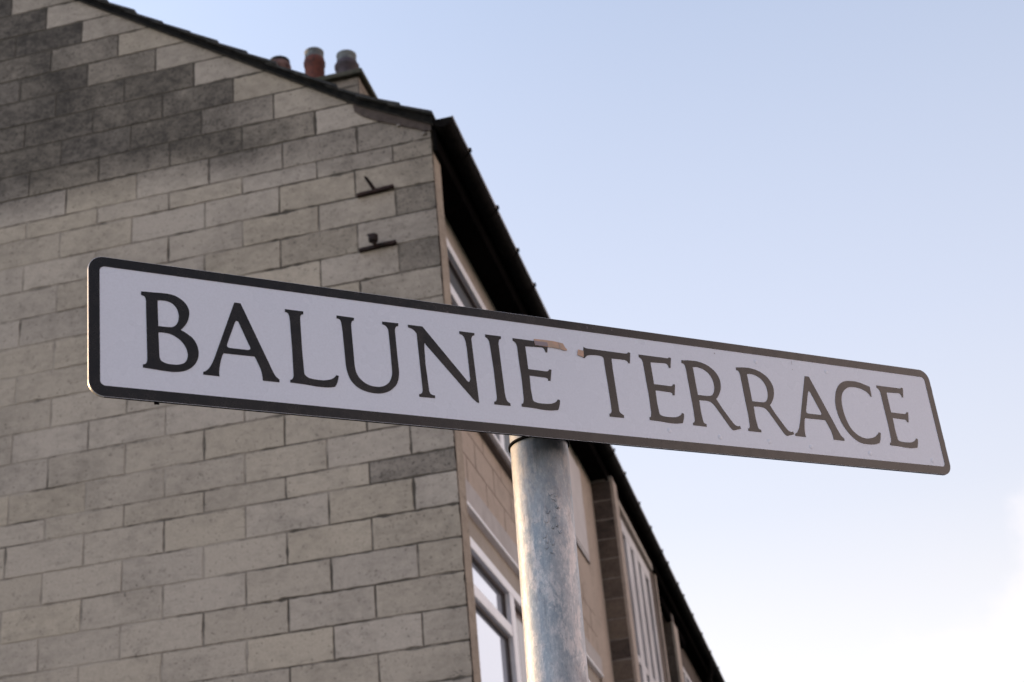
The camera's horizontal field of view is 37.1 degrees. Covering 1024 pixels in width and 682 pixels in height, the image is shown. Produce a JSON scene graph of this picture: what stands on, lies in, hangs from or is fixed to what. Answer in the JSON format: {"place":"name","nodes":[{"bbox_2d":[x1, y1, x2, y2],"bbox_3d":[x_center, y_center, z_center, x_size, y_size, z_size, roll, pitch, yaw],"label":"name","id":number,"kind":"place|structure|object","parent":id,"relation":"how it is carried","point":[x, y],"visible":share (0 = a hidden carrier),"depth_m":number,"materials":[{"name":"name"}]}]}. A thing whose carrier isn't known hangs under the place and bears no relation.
{"place":"outdoors","nodes":[
{"label":"outdoors","id":0,"kind":"place"},
{"bbox_2d":[108,0,1023,681],"label":"sky","id":1,"kind":"structure","parent":0,"point":[840,179],"materials":[{"name":"blue"}]},
{"bbox_2d":[591,462,669,681],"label":"terraced house","id":2,"kind":"structure","parent":0,"point":[631,555],"depth_m":13.65,"materials":[{"name":"white paint"}]},
{"bbox_2d":[620,517,663,681],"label":"window","id":3,"kind":"structure","parent":2,"relation":"in","point":[647,643],"depth_m":14.37,"materials":[{"name":"white paint"}]},
{"bbox_2d":[656,561,724,681],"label":"terraced house","id":4,"kind":"structure","parent":0,"point":[690,657],"depth_m":17.34,"materials":[{"name":"black paint"}]},
{"bbox_2d":[682,666,690,681],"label":"window","id":5,"kind":"structure","parent":4,"relation":"in","point":[686,678],"depth_m":17.77,"materials":[{"name":"white paint"}]},
{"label":"pavement","id":6,"kind":"structure","parent":0,"visible":0},
{"bbox_2d":[87,257,949,681],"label":"street sign","id":7,"kind":"object","parent":6,"relation":"on","point":[541,391],"visible":1,"depth_m":1.70,"materials":[{"name":"metal"}]},
{"bbox_3d":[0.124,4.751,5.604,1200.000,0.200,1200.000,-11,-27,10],"label":"ground","id":8,"kind":"structure","parent":0,"visible":0},
{"bbox_2d":[0,0,618,681],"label":"terraced house","id":9,"kind":"structure","parent":8,"relation":"on","point":[154,542],"depth_m":8.39,"materials":[{"name":"grey brick"}]},
{"bbox_2d":[446,237,512,482],"bbox_3d":[-0.089,0.336,9.781,0.115,1.060,3.220,-11,-27,10],"label":"window","id":10,"kind":"structure","parent":9,"relation":"in","point":[463,293],"depth_m":9.33,"materials":[{"name":"clear glass"}]},
{"bbox_2d":[470,537,589,681],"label":"window","id":11,"kind":"structure","parent":9,"relation":"in","point":[498,606],"depth_m":8.57,"materials":[{"name":"clear glass"}]},
{"bbox_2d":[568,450,589,564],"bbox_3d":[0.430,1.202,12.015,0.076,0.825,1.170,-11,-27,10],"label":"window","id":12,"kind":"structure","parent":9,"relation":"in","point":[578,507],"depth_m":12.26,"materials":[{"name":"white glass"}]}
]}

